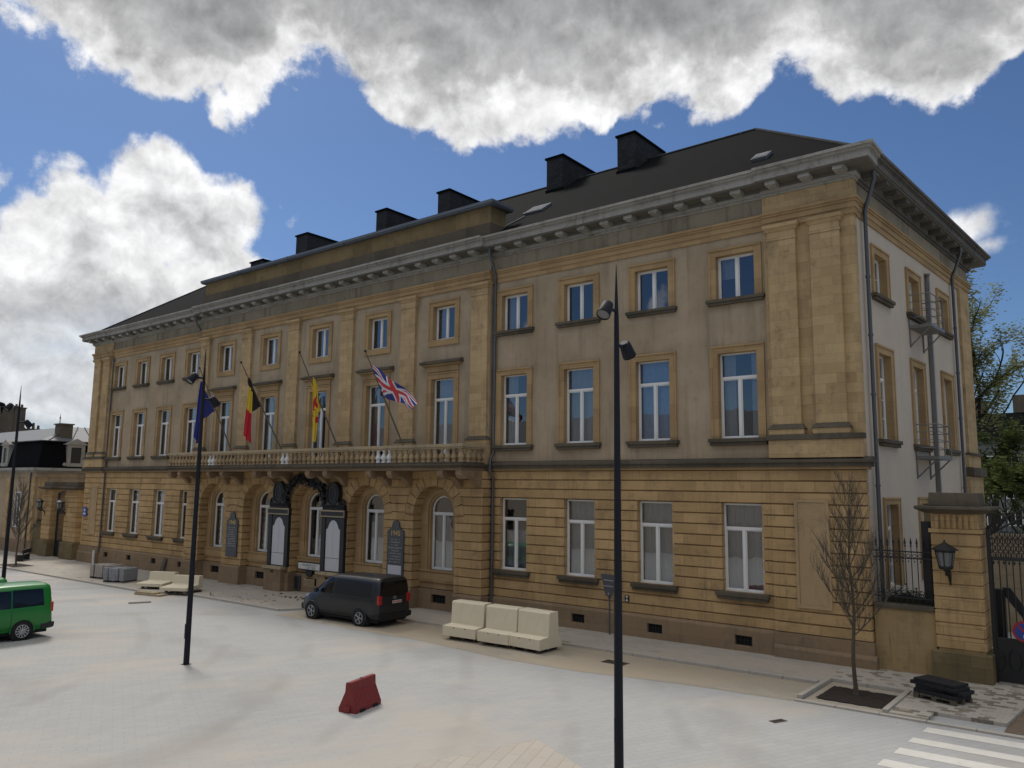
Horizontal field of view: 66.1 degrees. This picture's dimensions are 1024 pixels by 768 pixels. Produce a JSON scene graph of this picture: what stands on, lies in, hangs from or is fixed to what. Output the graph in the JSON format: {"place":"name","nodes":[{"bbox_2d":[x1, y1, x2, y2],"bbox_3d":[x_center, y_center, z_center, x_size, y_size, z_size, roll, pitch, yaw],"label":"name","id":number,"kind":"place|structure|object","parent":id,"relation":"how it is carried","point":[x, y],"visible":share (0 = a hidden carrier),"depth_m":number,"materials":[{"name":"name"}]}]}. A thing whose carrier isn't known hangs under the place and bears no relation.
{"place":"outdoors","nodes":[
{"label":"outdoors","id":0,"kind":"place"},
{"bbox_2d":[0,402,26,432],"bbox_3d":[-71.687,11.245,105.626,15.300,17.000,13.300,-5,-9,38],"label":"chimney","id":1,"kind":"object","parent":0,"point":[8,421],"depth_m":102.53,"materials":[{"name":"stone"}]},
{"bbox_2d":[0,550,845,681],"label":"pavement","id":2,"kind":"structure","parent":0,"point":[75,569],"depth_m":30.03,"materials":[{"name":"stone"}]},
{"bbox_2d":[0,563,32,566],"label":"tree pit","id":3,"kind":"object","parent":2,"relation":"on","point":[17,565],"visible":1,"depth_m":55.32,"materials":[{"name":"soil"}]},
{"bbox_2d":[3,478,39,564],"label":"young tree","id":4,"kind":"object","parent":3,"relation":"on","point":[19,519],"visible":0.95,"depth_m":55.98,"materials":[{"name":"brown plant"}]},
{"bbox_2d":[90,563,123,578],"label":"stone stack","id":5,"kind":"object","parent":2,"relation":"on","point":[96,570],"visible":0.51,"depth_m":47.71,"materials":[{"name":"grey stone"}]},
{"bbox_2d":[103,566,137,582],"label":"stone stack","id":6,"kind":"object","parent":2,"relation":"on","point":[122,574],"visible":1,"depth_m":45.87,"materials":[{"name":"grey stone"}]},
{"bbox_2d":[164,589,201,593],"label":"pallet","id":7,"kind":"object","parent":2,"relation":"on","point":[186,592],"visible":0.56,"depth_m":41.28,"materials":[{"name":"brown wood"}]},
{"bbox_2d":[159,575,202,591],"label":"concrete block","id":8,"kind":"object","parent":7,"relation":"on","point":[180,582],"depth_m":42.02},
{"bbox_2d":[262,481,291,591],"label":"war memorial","id":9,"kind":"object","parent":2,"relation":"on","point":[278,543],"visible":0.98,"depth_m":42.87,"materials":[{"name":"grey stone"}]},
{"bbox_2d":[315,482,347,586],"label":"war memorial","id":10,"kind":"object","parent":2,"relation":"on","point":[333,513],"visible":0.94,"depth_m":40.11,"materials":[{"name":"grey stone"}]},
{"bbox_2d":[601,574,613,633],"bbox_3d":[3.734,8.505,30.221,0.101,2.340,0.840,7,-10,-39],"label":"road sign","id":11,"kind":"object","parent":2,"relation":"on","point":[608,582],"visible":0.9,"depth_m":30.24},
{"bbox_2d":[477,604,524,644],"bbox_3d":[-0.335,8.670,28.504,1.360,1.190,1.246,-5,-9,35],"label":"concrete block","id":12,"kind":"object","parent":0,"point":[501,623],"depth_m":28.29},
{"bbox_2d":[0,568,1023,767],"bbox_3d":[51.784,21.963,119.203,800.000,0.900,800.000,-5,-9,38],"label":"square","id":13,"kind":"structure","parent":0,"point":[97,676],"depth_m":20.05,"materials":[{"name":"concrete"}]},
{"bbox_2d":[1,385,32,578],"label":"street lamp","id":14,"kind":"object","parent":13,"relation":"on","point":[10,406],"visible":0.96,"depth_m":35.20,"materials":[{"name":"black metal"}]},
{"bbox_2d":[0,581,53,640],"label":"van","id":15,"kind":"object","parent":13,"relation":"on","point":[26,608],"visible":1,"depth_m":28.87,"materials":[{"name":"green paint"}]},
{"bbox_2d":[0,414,88,553],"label":"mansard house","id":16,"kind":"structure","parent":13,"relation":"on","point":[58,452],"depth_m":68.02,"materials":[{"name":"paint"}]},
{"bbox_2d":[36,482,66,556],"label":"gate pillar","id":17,"kind":"structure","parent":13,"relation":"on","point":[46,541],"depth_m":63.50,"materials":[{"name":"stone"}]},
{"bbox_2d":[53,490,66,555],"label":"iron gate","id":18,"kind":"structure","parent":17,"relation":"attached to","point":[57,532],"depth_m":63.07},
{"bbox_2d":[58,482,84,559],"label":"gate pillar","id":19,"kind":"structure","parent":13,"relation":"on","point":[71,536],"depth_m":60.66,"materials":[{"name":"stone"}]},
{"bbox_2d":[0,566,304,610],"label":"kerb","id":20,"kind":"structure","parent":13,"relation":"on","point":[208,597],"depth_m":41.47,"materials":[{"name":"stone"}]},
{"bbox_2d":[181,351,220,664],"bbox_3d":[-10.259,3.884,25.585,0.290,10.170,1.249,-5,-9,38],"label":"street lamp","id":21,"kind":"object","parent":13,"relation":"on","point":[191,378],"visible":0.98,"depth_m":25.47,"materials":[{"name":"black metal"}]},
{"bbox_2d":[338,673,380,713],"bbox_3d":[-3.871,7.892,20.139,0.580,0.741,1.180,-3,-8,24],"label":"plastic barrier","id":22,"kind":"object","parent":13,"relation":"on","point":[361,694],"visible":1,"depth_m":19.88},
{"bbox_2d":[398,740,581,767],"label":"paved triangle","id":23,"kind":"object","parent":13,"relation":"on","point":[534,754],"visible":1,"depth_m":16.26,"materials":[{"name":"beige stone"}]},
{"bbox_2d":[76,128,990,669],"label":"town hall","id":24,"kind":"structure","parent":13,"relation":"on","point":[794,318],"depth_m":33.03,"materials":[{"name":"stone"}]},
{"bbox_2d":[99,489,116,535],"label":"window","id":25,"kind":"structure","parent":24,"relation":"in","point":[111,533],"depth_m":57.29,"materials":[{"name":"white wood"}]},
{"bbox_2d":[104,410,123,460],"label":"window","id":26,"kind":"structure","parent":24,"relation":"in","point":[113,414],"depth_m":58.03,"materials":[{"name":"beige stone"}]},
{"bbox_2d":[110,361,127,390],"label":"window","id":27,"kind":"structure","parent":24,"relation":"in","point":[123,364],"depth_m":58.47,"materials":[{"name":"beige stone"}]},
{"bbox_2d":[122,489,139,537],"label":"window","id":28,"kind":"structure","parent":24,"relation":"in","point":[134,534],"depth_m":55.12,"materials":[{"name":"white wood"}]},
{"bbox_2d":[126,408,146,459],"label":"window","id":29,"kind":"structure","parent":24,"relation":"in","point":[143,411],"depth_m":55.94,"materials":[{"name":"beige stone"}]},
{"bbox_2d":[132,356,150,387],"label":"window","id":30,"kind":"structure","parent":24,"relation":"in","point":[139,361],"depth_m":56.33,"materials":[{"name":"beige stone"}]},
{"bbox_2d":[146,490,165,540],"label":"window","id":31,"kind":"structure","parent":24,"relation":"in","point":[155,537],"depth_m":53.19,"materials":[{"name":"white glass"}]},
{"bbox_2d":[150,405,172,459],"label":"window","id":32,"kind":"structure","parent":24,"relation":"in","point":[157,454],"depth_m":53.83,"materials":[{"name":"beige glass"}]},
{"bbox_2d":[156,351,175,384],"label":"window","id":33,"kind":"structure","parent":24,"relation":"in","point":[171,356],"depth_m":54.33,"materials":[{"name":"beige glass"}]},
{"bbox_2d":[178,402,196,458],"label":"window","id":34,"kind":"structure","parent":24,"relation":"in","point":[186,407],"depth_m":51.80,"materials":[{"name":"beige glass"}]},
{"bbox_2d":[182,347,200,380],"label":"window","id":35,"kind":"structure","parent":24,"relation":"in","point":[196,351],"depth_m":52.34,"materials":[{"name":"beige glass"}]},
{"bbox_2d":[194,367,233,457],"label":"flag","id":36,"kind":"object","parent":24,"relation":"attached to","point":[208,409],"visible":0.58,"depth_m":43.46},
{"bbox_2d":[213,491,224,547],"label":"window","id":37,"kind":"structure","parent":24,"relation":"in","point":[221,505],"depth_m":48.42,"materials":[{"name":"white glass"}]},
{"bbox_2d":[209,385,236,463],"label":"window","id":38,"kind":"structure","parent":24,"relation":"in","point":[224,392],"depth_m":48.96,"materials":[{"name":"beige glass"}]},
{"bbox_2d":[216,339,236,376],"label":"window","id":39,"kind":"structure","parent":24,"relation":"in","point":[221,351],"depth_m":49.48,"materials":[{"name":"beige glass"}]},
{"bbox_2d":[225,512,238,556],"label":"slate plaque","id":40,"kind":"object","parent":24,"relation":"attached to","point":[232,536],"visible":1,"depth_m":45.82,"materials":[{"name":"grey stone"}]},
{"bbox_2d":[240,361,285,457],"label":"flag","id":41,"kind":"object","parent":24,"relation":"attached to","point":[253,403],"visible":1,"depth_m":40.17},
{"bbox_2d":[258,492,269,551],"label":"window","id":42,"kind":"structure","parent":24,"relation":"in","point":[265,523],"depth_m":45.52,"materials":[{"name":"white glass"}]},
{"bbox_2d":[252,380,282,462],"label":"window","id":43,"kind":"structure","parent":24,"relation":"in","point":[268,386],"depth_m":46.12,"materials":[{"name":"clear glass"}]},
{"bbox_2d":[259,331,281,370],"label":"window","id":44,"kind":"structure","parent":24,"relation":"in","point":[275,337],"depth_m":46.63,"materials":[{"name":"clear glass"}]},
{"bbox_2d":[282,472,326,505],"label":"leafy garland","id":45,"kind":"object","parent":24,"relation":"attached to","point":[300,477],"visible":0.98,"depth_m":41.79,"materials":[{"name":"plant"}]},
{"bbox_2d":[308,493,322,557],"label":"window","id":46,"kind":"structure","parent":24,"relation":"in","point":[316,543],"depth_m":42.53,"materials":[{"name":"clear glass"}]},
{"bbox_2d":[300,373,334,462],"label":"window","id":47,"kind":"structure","parent":24,"relation":"in","point":[324,379],"depth_m":43.17,"materials":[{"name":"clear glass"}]},
{"bbox_2d":[298,351,341,455],"bbox_3d":[-9.232,1.008,38.205,0.274,4.962,2.868,-5,-9,38],"label":"flag","id":48,"kind":"object","parent":24,"relation":"attached to","point":[317,407],"visible":1,"depth_m":37.83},
{"bbox_2d":[308,321,333,363],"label":"window","id":49,"kind":"structure","parent":24,"relation":"in","point":[320,329],"depth_m":43.73,"materials":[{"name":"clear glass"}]},
{"bbox_2d":[365,494,383,563],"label":"window","id":50,"kind":"structure","parent":24,"relation":"in","point":[376,522],"depth_m":39.67,"materials":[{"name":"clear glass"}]},
{"bbox_2d":[355,366,394,462],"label":"window","id":51,"kind":"structure","parent":24,"relation":"in","point":[370,426],"depth_m":40.42,"materials":[{"name":"clear glass"}]},
{"bbox_2d":[364,310,391,355],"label":"window","id":52,"kind":"structure","parent":24,"relation":"in","point":[370,319],"depth_m":40.68,"materials":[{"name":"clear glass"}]},
{"bbox_2d":[364,349,417,444],"bbox_3d":[-5.487,0.594,34.614,2.880,4.182,2.162,-21,-23,70],"label":"flag","id":53,"kind":"object","parent":24,"relation":"attached to","point":[391,390],"visible":1,"depth_m":34.44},
{"bbox_2d":[386,520,404,575],"bbox_3d":[-5.526,7.756,37.343,1.100,2.560,0.089,-5,-9,38],"label":"slate plaque","id":54,"kind":"object","parent":24,"relation":"attached to","point":[395,548],"visible":1,"depth_m":37.28,"materials":[{"name":"grey stone"}]},
{"bbox_2d":[419,357,463,461],"bbox_3d":[-3.215,1.311,37.131,2.600,4.980,0.870,-5,-9,38],"label":"window","id":55,"kind":"structure","parent":24,"relation":"in","point":[443,405],"depth_m":37.45,"materials":[{"name":"clear glass"}]},
{"bbox_2d":[432,496,452,571],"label":"window","id":56,"kind":"structure","parent":24,"relation":"in","point":[442,549],"depth_m":36.78,"materials":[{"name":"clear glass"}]},
{"bbox_2d":[428,297,459,346],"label":"window","id":57,"kind":"structure","parent":24,"relation":"in","point":[438,333],"depth_m":37.92,"materials":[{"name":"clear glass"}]},
{"bbox_2d":[492,498,530,578],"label":"window","id":58,"kind":"structure","parent":24,"relation":"in","point":[514,541],"depth_m":34.17,"materials":[{"name":"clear glass"}]},
{"bbox_2d":[491,366,533,450],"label":"window","id":59,"kind":"structure","parent":24,"relation":"in","point":[506,399],"depth_m":35.00,"materials":[{"name":"clear glass"}]},
{"bbox_2d":[493,284,534,336],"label":"window","id":60,"kind":"structure","parent":24,"relation":"in","point":[508,300],"depth_m":35.49,"materials":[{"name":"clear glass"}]},
{"bbox_2d":[554,359,601,449],"bbox_3d":[2.858,0.885,32.597,2.200,3.632,0.749,-5,-9,38],"label":"window","id":61,"kind":"structure","parent":24,"relation":"in","point":[578,381],"depth_m":32.82,"materials":[{"name":"clear glass"}]},
{"bbox_2d":[555,272,600,327],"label":"window","id":62,"kind":"structure","parent":24,"relation":"in","point":[564,284],"depth_m":33.19,"materials":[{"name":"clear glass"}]},
{"bbox_2d":[557,499,599,585],"bbox_3d":[2.813,6.368,31.907,1.920,3.320,0.769,-5,-9,38],"label":"window","id":63,"kind":"structure","parent":24,"relation":"in","point":[581,548],"depth_m":32.21,"materials":[{"name":"clear glass"}]},
{"bbox_2d":[625,258,677,318],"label":"window","id":64,"kind":"structure","parent":24,"relation":"in","point":[634,271],"depth_m":31.06,"materials":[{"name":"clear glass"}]},
{"bbox_2d":[626,351,679,447],"bbox_3d":[5.533,0.640,30.480,2.200,3.632,0.752,-5,-9,38],"label":"window","id":65,"kind":"structure","parent":24,"relation":"in","point":[652,376],"depth_m":30.69,"materials":[{"name":"beige glass"}]},
{"bbox_2d":[630,501,678,593],"bbox_3d":[5.488,6.123,29.789,1.920,3.320,0.772,-5,-9,38],"label":"window","id":66,"kind":"structure","parent":24,"relation":"in","point":[656,522],"depth_m":30.04,"materials":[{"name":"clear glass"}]},
{"bbox_2d":[705,241,764,306],"bbox_3d":[8.264,-3.966,28.938,2.200,2.132,0.733,-5,-9,38],"label":"window","id":67,"kind":"structure","parent":24,"relation":"in","point":[724,263],"depth_m":29.00,"materials":[{"name":"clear glass"}]},
{"bbox_2d":[708,341,767,445],"bbox_3d":[8.206,0.395,28.361,2.200,3.632,0.750,-5,-9,38],"label":"window","id":68,"kind":"structure","parent":24,"relation":"in","point":[724,429],"depth_m":28.54,"materials":[{"name":"beige glass"}]},
{"bbox_2d":[715,503,770,602],"bbox_3d":[8.162,5.878,27.671,1.920,3.320,0.773,-5,-9,38],"label":"window","id":69,"kind":"structure","parent":24,"relation":"in","point":[743,525],"depth_m":27.88,"materials":[{"name":"white glass"}]},
{"bbox_2d":[869,243,895,307],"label":"window","id":70,"kind":"structure","parent":24,"relation":"in","point":[882,296],"depth_m":28.42,"materials":[{"name":"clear glass"}]},
{"bbox_2d":[874,343,902,447],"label":"window","id":71,"kind":"structure","parent":24,"relation":"in","point":[885,354],"depth_m":27.91,"materials":[{"name":"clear glass"}]},
{"bbox_2d":[882,497,905,587],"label":"window","id":72,"kind":"structure","parent":24,"relation":"in","point":[893,521],"depth_m":27.28,"materials":[{"name":"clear glass"}]},
{"bbox_2d":[904,267,926,323],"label":"window","id":73,"kind":"structure","parent":24,"relation":"in","point":[912,279],"depth_m":31.27,"materials":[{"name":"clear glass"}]},
{"bbox_2d":[909,358,934,451],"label":"window","id":74,"kind":"structure","parent":24,"relation":"in","point":[917,368],"depth_m":30.78,"materials":[{"name":"beige glass"}]},
{"bbox_2d":[917,497,933,579],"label":"window","id":75,"kind":"structure","parent":24,"relation":"in","point":[922,516],"depth_m":29.23,"materials":[{"name":"glass"}]},
{"bbox_2d":[935,288,954,340],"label":"window","id":76,"kind":"structure","parent":24,"relation":"in","point":[939,293],"depth_m":34.40,"materials":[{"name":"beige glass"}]},
{"bbox_2d":[940,370,961,455],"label":"window","id":77,"kind":"structure","parent":24,"relation":"in","point":[947,379],"depth_m":33.85,"materials":[{"name":"beige glass"}]},
{"bbox_2d":[400,618,817,683],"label":"kerb","id":78,"kind":"structure","parent":13,"relation":"on","point":[786,677],"depth_m":25.37,"materials":[{"name":"stone"}]},
{"bbox_2d":[596,266,635,767],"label":"street lamp","id":79,"kind":"object","parent":13,"relation":"on","point":[605,310],"visible":1,"depth_m":15.40,"materials":[{"name":"black metal"}]},
{"bbox_2d":[805,682,900,712],"bbox_3d":[9.322,8.479,21.387,1.960,0.015,2.550,-5,-9,38],"label":"tree pit","id":80,"kind":"object","parent":13,"relation":"on","point":[812,697],"visible":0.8,"depth_m":21.54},
{"bbox_2d":[809,468,896,694],"bbox_3d":[9.424,5.401,22.002,2.210,6.330,2.489,1,-7,-5],"label":"young tree","id":81,"kind":"object","parent":80,"relation":"on","point":[860,569],"visible":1,"depth_m":21.89,"materials":[{"name":"brown plant"}]},
{"bbox_2d":[797,677,910,712],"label":"kerb","id":82,"kind":"structure","parent":13,"relation":"on","point":[814,688],"depth_m":21.95,"materials":[{"name":"stone"}]},
{"bbox_2d":[873,536,938,674],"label":"fence wall","id":83,"kind":"structure","parent":13,"relation":"on","point":[905,636],"depth_m":24.22,"materials":[{"name":"stone"}]},
{"bbox_2d":[794,698,1023,739],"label":"kerb","id":84,"kind":"structure","parent":13,"relation":"on","point":[915,719],"depth_m":19.20,"materials":[{"name":"stone"}]},
{"bbox_2d":[921,521,934,605],"bbox_3d":[12.902,6.591,24.315,0.240,4.632,0.240,-5,-9,38],"label":"cable post","id":85,"kind":"object","parent":13,"relation":"on","point":[925,533],"visible":0.5,"depth_m":24.36,"materials":[{"name":"black metal"}]},
{"bbox_2d":[894,748,1007,767],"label":"crossing stripe","id":86,"kind":"object","parent":13,"relation":"on","point":[941,758],"visible":1,"depth_m":16.43,"materials":[{"name":"white paint"}]},
{"bbox_2d":[914,492,999,685],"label":"gate pillar","id":87,"kind":"structure","parent":13,"relation":"on","point":[963,652],"depth_m":23.29,"materials":[{"name":"stone"}]},
{"bbox_2d":[931,540,958,584],"bbox_3d":[12.760,5.275,23.193,0.624,1.355,0.768,0,-8,9],"label":"wall lantern","id":88,"kind":"object","parent":87,"relation":"attached to","point":[944,551],"depth_m":23.05,"materials":[{"name":"black metal"}]},
{"bbox_2d":[985,508,1023,684],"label":"iron gate","id":89,"kind":"structure","parent":87,"relation":"attached to","point":[1009,655],"depth_m":22.90,"materials":[{"name":"metal"}]},
{"bbox_2d":[908,737,1023,762],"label":"crossing stripe","id":90,"kind":"object","parent":13,"relation":"on","point":[969,750],"visible":1,"depth_m":17.07,"materials":[{"name":"white paint"}]},
{"bbox_2d":[922,727,1023,748],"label":"crossing stripe","id":91,"kind":"object","parent":13,"relation":"on","point":[976,738],"visible":1,"depth_m":17.88,"materials":[{"name":"white paint"}]},
{"bbox_2d":[995,587,1023,637],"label":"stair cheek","id":92,"kind":"object","parent":13,"relation":"on","point":[999,607],"visible":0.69,"depth_m":23.85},
{"bbox_2d":[1004,712,1023,734],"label":"dirt bed","id":93,"kind":"object","parent":13,"relation":"on","point":[1016,726],"visible":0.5,"depth_m":18.75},
{"bbox_2d":[0,0,1023,428],"label":"sky","id":94,"kind":"structure","parent":0,"point":[151,151],"materials":[{"name":"blue"}]},
{"bbox_2d":[276,611,813,700],"bbox_3d":[-0.954,9.422,28.625,22.750,0.171,3.350,-5,-9,38],"label":"parking bay","id":95,"kind":"object","parent":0,"point":[576,659],"visible":0.78,"depth_m":25.41,"materials":[{"name":"concrete"}]},
{"bbox_2d":[301,572,410,626],"bbox_3d":[-6.779,9.100,33.718,5.113,2.042,2.280,-5,-9,37],"label":"van","id":96,"kind":"object","parent":95,"relation":"on","point":[361,599],"visible":1,"depth_m":32.50,"materials":[{"name":"grey paint"}]},
{"bbox_2d":[449,636,476,642],"bbox_3d":[-1.544,9.451,29.451,1.250,0.138,1.000,-4,-9,34],"label":"pallet","id":97,"kind":"object","parent":95,"relation":"on","point":[461,639],"visible":0.33,"depth_m":29.04,"materials":[{"name":"brown wood"}]},
{"bbox_2d":[442,599,491,639],"bbox_3d":[-1.610,8.787,29.514,1.520,1.190,1.246,-4,-9,34],"label":"concrete block","id":98,"kind":"object","parent":97,"relation":"on","point":[468,619],"depth_m":29.28,"materials":[{"name":"concrete"}]},
{"bbox_2d":[512,646,556,653],"bbox_3d":[0.786,9.238,27.605,1.250,0.138,1.000,-6,-10,40],"label":"pallet","id":99,"kind":"object","parent":95,"relation":"on","point":[538,652],"visible":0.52,"depth_m":27.25,"materials":[{"name":"brown wood"}]},
{"bbox_2d":[509,607,561,650],"bbox_3d":[0.808,8.576,27.675,1.400,1.190,1.246,-6,-10,40],"label":"concrete block","id":100,"kind":"object","parent":99,"relation":"on","point":[537,629],"depth_m":27.42,"materials":[{"name":"concrete"}]},
{"bbox_2d":[816,686,896,708],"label":"soil","id":101,"kind":"structure","parent":0,"point":[863,697],"depth_m":21.19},
{"bbox_2d":[826,666,1023,726],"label":"pavement","id":102,"kind":"structure","parent":0,"point":[987,700],"depth_m":20.62,"materials":[{"name":"stone"}]},
{"bbox_2d":[913,691,972,706],"bbox_3d":[11.414,8.300,20.883,0.800,0.138,1.150,5,-9,-31],"label":"pallet","id":103,"kind":"object","parent":102,"relation":"on","point":[936,699],"visible":0.56,"depth_m":20.60,"materials":[{"name":"grey wood"}]},
{"bbox_2d":[914,674,968,688],"bbox_3d":[11.398,7.915,20.943,0.652,0.076,1.120,5,-9,-30],"label":"rubber slab","id":104,"kind":"object","parent":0,"point":[941,681],"depth_m":20.81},
{"bbox_2d":[985,533,1023,631],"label":"garden wall","id":105,"kind":"structure","parent":0,"point":[1010,583],"depth_m":31.75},
{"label":"pallet","id":106,"kind":"object","parent":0,"visible":0},
{"bbox_2d":[136,571,178,586],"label":"concrete block","id":107,"kind":"object","parent":106,"relation":"on","point":[160,578],"depth_m":43.77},
{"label":"yard","id":108,"kind":"structure","parent":0,"visible":0},
{"bbox_2d":[967,267,1023,437],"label":"tall tree","id":109,"kind":"object","parent":108,"relation":"on","point":[998,381],"visible":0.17,"depth_m":64.13,"materials":[{"name":"green plant"}]},
{"bbox_2d":[975,395,1023,533],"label":"grey office building","id":110,"kind":"structure","parent":108,"relation":"on","point":[1018,404],"depth_m":105.38,"materials":[{"name":"stone"}]},
{"bbox_2d":[976,414,1023,532],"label":"bushy tree","id":111,"kind":"object","parent":108,"relation":"on","point":[1004,448],"visible":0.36,"depth_m":55.12,"materials":[{"name":"green plant"}]},
{"bbox_2d":[981,453,1023,533],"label":"bushy tree","id":112,"kind":"object","parent":108,"relation":"on","point":[1012,481],"visible":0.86,"depth_m":46.89,"materials":[{"name":"green plant"}]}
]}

